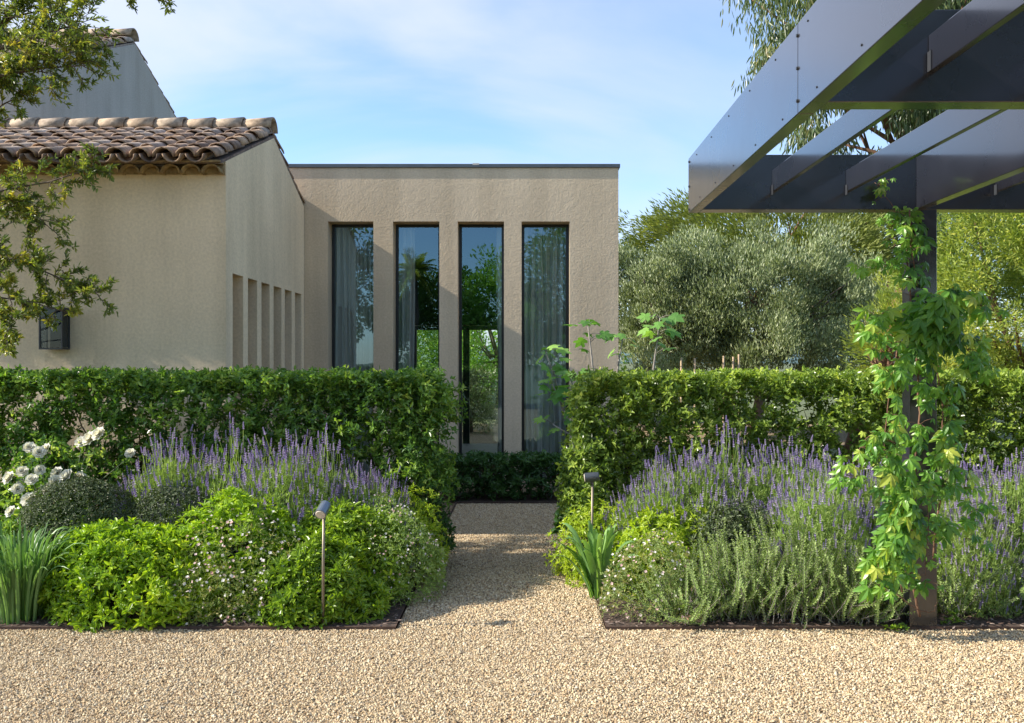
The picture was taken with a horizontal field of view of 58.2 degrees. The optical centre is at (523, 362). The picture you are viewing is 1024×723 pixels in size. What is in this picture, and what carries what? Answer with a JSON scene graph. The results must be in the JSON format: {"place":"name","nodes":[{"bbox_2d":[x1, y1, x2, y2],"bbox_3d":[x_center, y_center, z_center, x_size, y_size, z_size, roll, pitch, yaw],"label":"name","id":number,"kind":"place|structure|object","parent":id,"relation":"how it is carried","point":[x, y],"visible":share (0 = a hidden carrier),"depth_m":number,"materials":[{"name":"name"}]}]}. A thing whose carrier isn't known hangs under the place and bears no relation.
{"place":"outdoors","nodes":[
{"label":"outdoors","id":0,"kind":"place"},
{"bbox_2d":[0,117,304,532],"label":"tiled house","id":1,"kind":"structure","parent":0,"point":[188,233],"depth_m":8.33,"materials":[{"name":"paint"}]},
{"bbox_2d":[39,307,69,349],"bbox_3d":[-4.205,-0.302,8.248,0.218,0.375,0.163,0,0,0],"label":"wall lantern","id":2,"kind":"object","parent":1,"relation":"attached to","point":[50,339],"depth_m":8.18,"materials":[{"name":"metal"}]},
{"bbox_2d":[399,503,602,629],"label":"path gravel","id":3,"kind":"structure","parent":0,"point":[524,522],"depth_m":6.75,"materials":[{"name":"beige gravel"}]},
{"bbox_2d":[0,476,1023,722],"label":"gravel yard","id":4,"kind":"structure","parent":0,"point":[530,688],"depth_m":4.71,"materials":[{"name":"beige gravel"}]},
{"bbox_2d":[0,28,175,118],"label":"tall tiled house","id":5,"kind":"structure","parent":4,"relation":"on","point":[134,90],"depth_m":14.74,"materials":[{"name":"grey paint"}]},
{"bbox_2d":[0,571,419,625],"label":"planting bed","id":6,"kind":"object","parent":4,"relation":"on","point":[390,621],"visible":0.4,"depth_m":5.62,"materials":[{"name":"soil"}]},
{"bbox_2d":[0,519,50,594],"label":"shrub","id":7,"kind":"object","parent":6,"relation":"on","point":[5,524],"visible":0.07,"depth_m":6.09,"materials":[{"name":"green plant"}]},
{"bbox_2d":[0,518,87,624],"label":"strappy clump","id":8,"kind":"object","parent":6,"relation":"on","point":[24,568],"visible":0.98,"depth_m":5.60,"materials":[{"name":"green plant"}]},
{"bbox_2d":[0,427,135,540],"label":"rose bush","id":9,"kind":"object","parent":6,"relation":"on","point":[24,481],"visible":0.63,"depth_m":6.38,"materials":[{"name":"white plant"}]},
{"bbox_2d":[12,474,142,568],"bbox_3d":[-3.032,1.185,6.270,0.865,0.838,0.681,0,0,0],"label":"clipped ball","id":10,"kind":"object","parent":6,"relation":"on","point":[85,490],"visible":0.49,"depth_m":6.12,"materials":[{"name":"green plant"}]},
{"bbox_2d":[0,0,176,358],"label":"evergreen oak","id":11,"kind":"object","parent":6,"relation":"on","point":[80,42],"visible":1,"depth_m":6.70,"materials":[{"name":"green plant"}]},
{"bbox_2d":[32,516,232,632],"bbox_3d":[-2.497,1.313,5.906,1.340,0.651,1.040,0,0,0],"label":"green shrub","id":12,"kind":"object","parent":6,"relation":"on","point":[79,586],"visible":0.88,"depth_m":5.60,"materials":[{"name":"green plant"}]},
{"bbox_2d":[111,424,229,579],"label":"lavender","id":13,"kind":"object","parent":6,"relation":"on","point":[159,480],"visible":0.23,"depth_m":6.50,"materials":[{"name":"purple plant"}]},
{"bbox_2d":[124,485,230,563],"bbox_3d":[-2.384,1.219,6.305,0.778,0.771,0.620,0,0,0],"label":"clipped ball","id":14,"kind":"object","parent":6,"relation":"on","point":[152,496],"visible":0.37,"depth_m":6.17,"materials":[{"name":"green plant"}]},
{"bbox_2d":[140,508,301,625],"bbox_3d":[-1.787,1.267,5.835,1.158,0.665,0.597,0,0,0],"label":"daisy mound","id":15,"kind":"object","parent":6,"relation":"on","point":[224,560],"visible":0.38,"depth_m":5.69,"materials":[{"name":"green plant"}]},
{"bbox_2d":[159,412,290,564],"bbox_3d":[-2.122,1.012,6.588,1.046,1.308,1.025,0,0,12],"label":"lavender","id":16,"kind":"object","parent":6,"relation":"on","point":[218,474],"visible":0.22,"depth_m":6.47,"materials":[{"name":"purple plant"}]},
{"bbox_2d":[145,486,308,617],"bbox_3d":[-1.940,1.225,6.124,1.199,0.827,0.901,0,0,0],"label":"green shrub","id":17,"kind":"object","parent":6,"relation":"on","point":[240,501],"visible":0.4,"depth_m":5.91,"materials":[{"name":"green plant"}]},
{"bbox_2d":[0,364,468,538],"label":"clipped hedge","id":18,"kind":"object","parent":6,"relation":"on","point":[403,387],"visible":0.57,"depth_m":6.88,"materials":[{"name":"green plant"}]},
{"bbox_2d":[224,428,348,570],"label":"lavender","id":19,"kind":"object","parent":6,"relation":"on","point":[283,478],"visible":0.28,"depth_m":6.39,"materials":[{"name":"purple plant"}]},
{"bbox_2d":[232,526,393,629],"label":"green shrub","id":20,"kind":"object","parent":6,"relation":"on","point":[346,576],"visible":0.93,"depth_m":5.64,"materials":[{"name":"green plant"}]},
{"bbox_2d":[315,500,330,625],"bbox_3d":[-1.208,1.227,5.533,0.070,0.786,0.118,0,0,11],"label":"garden spotlight","id":21,"kind":"object","parent":6,"relation":"on","point":[322,510],"visible":0.96,"depth_m":5.53,"materials":[{"name":"grey metal"}]},
{"bbox_2d":[274,423,391,576],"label":"lavender","id":22,"kind":"object","parent":6,"relation":"on","point":[338,477],"visible":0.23,"depth_m":6.49,"materials":[{"name":"purple plant"}]},
{"bbox_2d":[285,496,414,606],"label":"green shrub","id":23,"kind":"object","parent":6,"relation":"on","point":[348,524],"visible":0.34,"depth_m":6.10,"materials":[{"name":"green plant"}]},
{"bbox_2d":[328,458,423,584],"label":"lavender","id":24,"kind":"object","parent":6,"relation":"on","point":[368,489],"visible":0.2,"depth_m":6.52,"materials":[{"name":"purple plant"}]},
{"bbox_2d":[351,492,447,605],"bbox_3d":[-0.943,1.250,6.380,0.837,0.710,0.963,0,0,0],"label":"daisy mound","id":25,"kind":"object","parent":6,"relation":"on","point":[429,539],"visible":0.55,"depth_m":6.18,"materials":[{"name":"leaf"},{"name":"petal"},{"name":"green plant"}]},
{"bbox_2d":[375,482,450,583],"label":"lime shrub","id":26,"kind":"object","parent":6,"relation":"on","point":[429,524],"visible":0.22,"depth_m":6.60,"materials":[{"name":"green plant"}]},
{"bbox_2d":[382,397,460,561],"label":"shrub","id":27,"kind":"object","parent":6,"relation":"on","point":[443,488],"visible":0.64,"depth_m":6.87,"materials":[{"name":"green plant"}]},
{"bbox_2d":[402,489,456,553],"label":"shrub","id":28,"kind":"object","parent":6,"relation":"on","point":[445,520],"visible":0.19,"depth_m":7.10,"materials":[{"name":"green plant"}]},
{"bbox_2d":[0,586,1023,628],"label":"bark mulch","id":29,"kind":"object","parent":6,"relation":"on","point":[718,620],"visible":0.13,"depth_m":5.61,"materials":[{"name":"brown wood"}]},
{"bbox_2d":[0,502,455,629],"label":"bed edging","id":30,"kind":"object","parent":4,"relation":"on","point":[210,627],"visible":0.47,"depth_m":5.50,"materials":[{"name":"metal"}]},
{"bbox_2d":[30,508,984,700],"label":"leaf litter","id":31,"kind":"object","parent":4,"relation":"on","point":[485,638],"visible":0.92,"depth_m":5.30,"materials":[{"name":"brown plant"}]},
{"bbox_2d":[455,492,562,502],"bbox_3d":[-0.139,1.591,10.810,1.296,0.017,0.780,0,0,0],"label":"planting bed","id":32,"kind":"object","parent":4,"relation":"on","point":[485,499],"visible":0.43,"depth_m":10.53,"materials":[{"name":"soil"}]},
{"bbox_2d":[414,448,595,501],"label":"hedge","id":33,"kind":"object","parent":32,"relation":"on","point":[503,465],"visible":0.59,"depth_m":10.51,"materials":[{"name":"green plant"}]},
{"bbox_2d":[582,502,1023,625],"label":"planting bed","id":34,"kind":"object","parent":4,"relation":"on","point":[746,621],"visible":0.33,"depth_m":5.64,"materials":[{"name":"soil"}]},
{"bbox_2d":[551,488,604,543],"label":"shrub","id":35,"kind":"object","parent":34,"relation":"on","point":[560,518],"visible":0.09,"depth_m":7.93,"materials":[{"name":"green plant"}]},
{"bbox_2d":[533,319,639,446],"bbox_3d":[0.570,0.583,9.186,0.754,2.049,1.371,0,0,41],"label":"fig tree","id":36,"kind":"object","parent":34,"relation":"on","point":[556,395],"visible":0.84,"depth_m":9.03,"materials":[{"name":"green plant"}]},
{"bbox_2d":[543,492,635,589],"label":"lime shrub","id":37,"kind":"object","parent":34,"relation":"on","point":[580,530],"visible":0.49,"depth_m":6.65,"materials":[{"name":"green plant"}]},
{"bbox_2d":[554,401,627,566],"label":"shrub","id":38,"kind":"object","parent":34,"relation":"on","point":[569,495],"visible":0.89,"depth_m":6.88,"materials":[{"name":"green plant"}]},
{"bbox_2d":[584,472,599,525],"bbox_3d":[0.476,1.194,6.450,0.111,0.852,0.070,0,0,6],"label":"garden spotlight","id":39,"kind":"object","parent":34,"relation":"in","point":[591,477],"visible":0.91,"depth_m":6.44,"materials":[{"name":"grey metal"}]},
{"bbox_2d":[546,520,639,598],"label":"iris clump","id":40,"kind":"object","parent":34,"relation":"on","point":[594,556],"visible":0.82,"depth_m":6.16,"materials":[{"name":"green plant"}]},
{"bbox_2d":[597,446,692,580],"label":"lavender","id":41,"kind":"object","parent":34,"relation":"on","point":[631,500],"visible":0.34,"depth_m":6.56,"materials":[{"name":"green plant"}]},
{"bbox_2d":[597,528,714,624],"bbox_3d":[0.851,1.336,5.899,0.762,0.543,0.848,0,0,0],"label":"daisy mound","id":42,"kind":"object","parent":34,"relation":"on","point":[623,566],"visible":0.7,"depth_m":5.75,"materials":[{"name":"green plant"}]},
{"bbox_2d":[636,312,684,471],"bbox_3d":[1.312,0.557,8.883,0.453,2.089,0.456,0,0,0],"label":"fig tree","id":43,"kind":"object","parent":34,"relation":"on","point":[671,319],"visible":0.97,"depth_m":8.86,"materials":[{"name":"green plant"}]},
{"bbox_2d":[609,501,727,601],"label":"lime shrub","id":44,"kind":"object","parent":34,"relation":"on","point":[671,519],"visible":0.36,"depth_m":6.19,"materials":[{"name":"green plant"}]},
{"bbox_2d":[680,357,681,425],"bbox_3d":[1.518,0.777,8.900,0.022,1.646,0.022,0,0,0],"label":"stake","id":45,"kind":"object","parent":34,"relation":"on","point":[681,369],"visible":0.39,"depth_m":8.89,"materials":[{"name":"beige wood"}]},
{"bbox_2d":[600,550,765,625],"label":"twiggy shrub","id":46,"kind":"object","parent":34,"relation":"on","point":[694,611],"visible":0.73,"depth_m":5.62,"materials":[{"name":"green plant"}]},
{"bbox_2d":[630,436,749,582],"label":"lavender","id":47,"kind":"object","parent":34,"relation":"on","point":[688,475],"visible":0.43,"depth_m":6.53,"materials":[{"name":"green plant"}]},
{"bbox_2d":[678,614,702,621],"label":"weed","id":48,"kind":"object","parent":34,"relation":"on","point":[699,620],"visible":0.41,"depth_m":5.56,"materials":[{"name":"plant"}]},
{"bbox_2d":[694,358,695,494],"bbox_3d":[1.650,0.781,8.900,0.022,1.639,0.022,0,0,0],"label":"stake","id":49,"kind":"object","parent":34,"relation":"on","point":[695,372],"visible":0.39,"depth_m":8.89,"materials":[{"name":"beige wood"}]},
{"bbox_2d":[722,356,724,426],"bbox_3d":[1.929,0.769,8.900,0.022,1.662,0.022,0,0,0],"label":"stake","id":50,"kind":"object","parent":34,"relation":"on","point":[723,367],"visible":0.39,"depth_m":8.89,"materials":[{"name":"beige wood"}]},
{"bbox_2d":[637,517,820,621],"bbox_3d":[1.253,1.290,5.830,0.987,0.625,0.953,0,0,-12],"label":"twiggy shrub","id":51,"kind":"object","parent":34,"relation":"on","point":[737,586],"visible":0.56,"depth_m":5.69,"materials":[{"name":"green plant"}]},
{"bbox_2d":[684,495,790,587],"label":"dark shrub","id":52,"kind":"object","parent":34,"relation":"on","point":[727,510],"visible":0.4,"depth_m":6.13,"materials":[{"name":"green plant"}]},
{"bbox_2d":[673,415,804,560],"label":"lavender","id":53,"kind":"object","parent":34,"relation":"on","point":[730,481],"visible":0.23,"depth_m":6.56,"materials":[{"name":"purple plant"}]},
{"bbox_2d":[738,354,739,451],"bbox_3d":[2.076,0.761,8.900,0.022,1.677,0.022,0,0,0],"label":"stake","id":54,"kind":"object","parent":34,"relation":"on","point":[739,367],"visible":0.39,"depth_m":8.89,"materials":[{"name":"beige wood"}]},
{"bbox_2d":[693,505,877,630],"bbox_3d":[1.600,1.250,5.757,1.114,0.706,0.894,0,0,0],"label":"twiggy shrub","id":55,"kind":"object","parent":34,"relation":"on","point":[792,600],"visible":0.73,"depth_m":5.65,"materials":[{"name":"green plant"}]},
{"bbox_2d":[722,435,861,569],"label":"lavender","id":56,"kind":"object","parent":34,"relation":"on","point":[784,471],"visible":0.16,"depth_m":6.56,"materials":[{"name":"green plant"}]},
{"bbox_2d":[561,365,1023,559],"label":"clipped hedge","id":57,"kind":"object","parent":34,"relation":"on","point":[699,388],"visible":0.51,"depth_m":6.97,"materials":[{"name":"green plant"}]},
{"bbox_2d":[749,444,883,616],"bbox_3d":[1.947,1.099,6.121,0.927,1.114,0.946,0,0,14],"label":"lavender","id":58,"kind":"object","parent":34,"relation":"on","point":[838,513],"visible":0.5,"depth_m":5.98,"materials":[{"name":"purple plant"}]},
{"bbox_2d":[763,528,915,625],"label":"twiggy shrub","id":59,"kind":"object","parent":34,"relation":"on","point":[855,608],"visible":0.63,"depth_m":5.59,"materials":[{"name":"green plant"}]},
{"bbox_2d":[797,448,901,598],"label":"lavender","id":60,"kind":"object","parent":34,"relation":"on","point":[869,487],"visible":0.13,"depth_m":6.42,"materials":[{"name":"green plant"}]},
{"bbox_2d":[873,444,1020,600],"bbox_3d":[2.893,1.067,6.352,1.025,1.187,1.046,0,0,37],"label":"lavender","id":61,"kind":"object","parent":34,"relation":"on","point":[946,507],"visible":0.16,"depth_m":6.13,"materials":[{"name":"green plant"}]},
{"bbox_2d":[940,608,964,624],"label":"weed","id":62,"kind":"object","parent":34,"relation":"on","point":[957,619],"visible":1,"depth_m":5.56,"materials":[{"name":"green plant"}]},
{"bbox_2d":[937,542,1022,616],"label":"twiggy shrub","id":63,"kind":"object","parent":34,"relation":"on","point":[967,597],"visible":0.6,"depth_m":5.74,"materials":[{"name":"green plant"}]},
{"bbox_2d":[937,486,1023,618],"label":"lavender","id":64,"kind":"object","parent":34,"relation":"on","point":[959,542],"visible":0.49,"depth_m":5.79,"materials":[{"name":"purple plant"}]},
{"bbox_2d":[941,447,1023,608],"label":"lavender","id":65,"kind":"object","parent":34,"relation":"on","point":[1009,495],"visible":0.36,"depth_m":6.09,"materials":[{"name":"green plant"}]},
{"bbox_2d":[956,548,1023,615],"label":"twiggy shrub","id":66,"kind":"object","parent":34,"relation":"on","point":[1021,589],"visible":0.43,"depth_m":5.74,"materials":[{"name":"green plant"}]},
{"bbox_2d":[596,598,1023,629],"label":"bed edging","id":67,"kind":"object","parent":4,"relation":"on","point":[795,627],"visible":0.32,"depth_m":5.50,"materials":[{"name":"metal"}]},
{"bbox_2d":[688,0,1023,629],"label":"pergola","id":68,"kind":"object","parent":4,"relation":"on","point":[870,63],"visible":0.94,"depth_m":4.16,"materials":[{"name":"paint"}]},
{"bbox_2d":[825,178,1009,616],"bbox_3d":[2.248,0.203,5.332,1.018,2.584,0.405,0,0,0],"label":"creeper","id":69,"kind":"object","parent":68,"relation":"attached to","point":[926,336],"visible":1,"depth_m":5.28,"materials":[{"name":"green plant"}]},
{"bbox_2d":[881,622,909,630],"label":"weed","id":70,"kind":"object","parent":4,"relation":"on","point":[895,626],"visible":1,"depth_m":5.47,"materials":[{"name":"green plant"}]},
{"bbox_2d":[880,213,1023,474],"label":"golden tree","id":71,"kind":"object","parent":4,"relation":"on","point":[1006,354],"visible":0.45,"depth_m":12.26,"materials":[{"name":"green plant"}]},
{"bbox_2d":[0,0,1023,350],"label":"sky","id":72,"kind":"structure","parent":0,"point":[638,86],"materials":[{"name":"blue"}]},
{"bbox_2d":[421,424,894,445],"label":"garden path","id":73,"kind":"structure","parent":0,"point":[483,436],"depth_m":20.11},
{"bbox_2d":[417,330,437,369],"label":"garden tree","id":74,"kind":"object","parent":73,"relation":"on","point":[423,340],"visible":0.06,"depth_m":22.61,"materials":[{"name":"green plant"}]},
{"bbox_2d":[462,364,497,432],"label":"garden tree","id":75,"kind":"object","parent":73,"relation":"on","point":[479,406],"visible":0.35,"depth_m":20.68,"materials":[{"name":"green plant"}]},
{"bbox_2d":[618,237,680,430],"bbox_3d":[2.768,-0.659,21.479,3.110,4.532,2.639,0,0,0],"label":"dark tree","id":76,"kind":"object","parent":73,"relation":"on","point":[622,268],"visible":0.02,"depth_m":21.13,"materials":[{"name":"green plant"}]},
{"bbox_2d":[618,238,735,409],"bbox_3d":[3.273,-0.538,19.365,2.768,4.316,2.598,0,0,0],"label":"olive tree","id":77,"kind":"object","parent":73,"relation":"on","point":[669,270],"visible":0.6,"depth_m":18.79,"materials":[{"name":"green plant"}]},
{"bbox_2d":[618,215,896,433],"bbox_3d":[4.647,-0.776,19.614,6.310,4.795,5.122,0,0,0],"label":"olive tree","id":78,"kind":"object","parent":73,"relation":"on","point":[786,324],"visible":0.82,"depth_m":18.59,"materials":[{"name":"green plant"}]},
{"bbox_2d":[792,277,948,430],"bbox_3d":[7.803,-0.191,20.446,3.876,3.646,3.486,0,0,25],"label":"olive tree","id":79,"kind":"object","parent":73,"relation":"on","point":[855,314],"visible":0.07,"depth_m":20.00,"materials":[{"name":"green plant"}]},
{"bbox_2d":[417,319,1023,362],"bbox_3d":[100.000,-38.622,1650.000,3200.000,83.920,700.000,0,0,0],"label":"hills","id":80,"kind":"structure","parent":0,"point":[760,362],"depth_m":1368.04,"materials":[{"name":"green plant"}]},
{"bbox_2d":[434,363,1022,475],"bbox_3d":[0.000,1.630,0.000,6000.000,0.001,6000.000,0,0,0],"label":"ground","id":81,"kind":"structure","parent":0,"point":[807,412],"depth_m":29.29,"materials":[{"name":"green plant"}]},
{"bbox_2d":[418,333,481,370],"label":"garden tree","id":82,"kind":"object","parent":81,"relation":"on","point":[433,359],"visible":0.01,"depth_m":26.82,"materials":[{"name":"green plant"}]},
{"bbox_2d":[288,163,619,492],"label":"flat roofed house","id":83,"kind":"structure","parent":81,"relation":"on","point":[455,216],"depth_m":11.30,"materials":[{"name":"paint"}]},
{"bbox_2d":[332,224,372,479],"bbox_3d":[-2.130,-0.125,11.565,0.560,3.210,0.050,0,0,0],"label":"window","id":84,"kind":"structure","parent":83,"relation":"in","point":[334,226],"depth_m":11.54,"materials":[{"name":"metal"}]},
{"bbox_2d":[335,228,372,476],"bbox_3d":[-2.145,-0.170,11.711,0.594,3.300,0.143,0,0,0],"label":"curtain","id":85,"kind":"object","parent":83,"relation":"hanging from","point":[353,297],"visible":0.45,"depth_m":11.71,"materials":[{"name":"fabric"}]},
{"bbox_2d":[399,228,414,460],"bbox_3d":[-1.530,-0.170,11.715,0.284,3.300,0.130,0,0,0],"label":"curtain","id":86,"kind":"object","parent":83,"relation":"hanging from","point":[406,293],"visible":0.41,"depth_m":11.71,"materials":[{"name":"fabric"}]},
{"bbox_2d":[396,224,438,479],"bbox_3d":[-1.325,-0.125,11.565,0.570,3.210,0.050,0,0,0],"label":"window","id":87,"kind":"structure","parent":83,"relation":"in","point":[398,226],"depth_m":11.54,"materials":[{"name":"metal"}]},
{"bbox_2d":[413,326,496,442],"bbox_3d":[-1.400,0.435,17.080,4.080,2.210,0.080,0,0,0],"label":"glazed door","id":88,"kind":"structure","parent":83,"relation":"in","point":[466,329],"depth_m":17.04,"materials":[{"name":"metal"}]},
{"bbox_2d":[459,224,503,479],"bbox_3d":[-0.530,-0.125,11.565,0.569,3.210,0.050,0,0,0],"label":"window","id":89,"kind":"structure","parent":83,"relation":"in","point":[461,226],"depth_m":11.54,"materials":[{"name":"metal"}]},
{"bbox_2d":[496,228,501,473],"bbox_3d":[-0.280,-0.170,11.697,0.144,3.300,0.073,0,0,0],"label":"curtain","id":90,"kind":"object","parent":83,"relation":"hanging from","point":[499,274],"visible":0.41,"depth_m":11.68,"materials":[{"name":"fabric"}]},
{"bbox_2d":[524,228,565,476],"bbox_3d":[0.280,-0.170,11.710,0.664,3.300,0.146,0,0,0],"label":"curtain","id":91,"kind":"object","parent":83,"relation":"hanging from","point":[544,287],"visible":0.57,"depth_m":11.71,"materials":[{"name":"fabric"}]},
{"bbox_2d":[522,224,568,479],"bbox_3d":[0.265,-0.125,11.565,0.590,3.210,0.050,0,0,0],"label":"window","id":92,"kind":"structure","parent":83,"relation":"in","point":[566,226],"depth_m":11.54,"materials":[{"name":"metal"}]},
{"bbox_2d":[417,330,497,409],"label":"garden tree","id":93,"kind":"object","parent":81,"relation":"on","point":[433,348],"visible":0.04,"depth_m":26.91,"materials":[{"name":"green plant"}]},
{"bbox_2d":[462,330,497,403],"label":"garden tree","id":94,"kind":"object","parent":81,"relation":"on","point":[490,360],"visible":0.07,"depth_m":24.32,"materials":[{"name":"green plant"}]},
{"bbox_2d":[618,313,632,371],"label":"garden tree","id":95,"kind":"object","parent":81,"relation":"on","point":[625,358],"depth_m":25.22,"materials":[{"name":"green plant"}]},
{"bbox_2d":[618,341,702,452],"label":"olive bush","id":96,"kind":"object","parent":81,"relation":"on","point":[662,366],"visible":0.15,"depth_m":14.61,"materials":[{"name":"green plant"}]},
{"bbox_2d":[618,187,984,413],"bbox_3d":[7.109,-1.877,24.942,10.635,6.977,6.249,0,0,0],"label":"pine tree","id":97,"kind":"object","parent":81,"relation":"on","point":[653,229],"visible":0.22,"depth_m":23.83,"materials":[{"name":"green plant"}]},
{"bbox_2d":[720,0,971,457],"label":"eucalyptus tree","id":98,"kind":"object","parent":81,"relation":"on","point":[899,123],"visible":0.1,"depth_m":13.34,"materials":[{"name":"green plant"}]},
{"bbox_2d":[833,267,966,464],"bbox_3d":[5.761,0.064,13.990,2.062,3.137,1.817,0,0,0],"label":"golden tree","id":99,"kind":"object","parent":81,"relation":"on","point":[883,303],"visible":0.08,"depth_m":13.99,"materials":[{"name":"green plant"}]},
{"bbox_2d":[795,213,1023,341],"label":"pine tree","id":100,"kind":"object","parent":81,"relation":"on","point":[999,295],"visible":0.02,"depth_m":24.95,"materials":[{"name":"green plant"}]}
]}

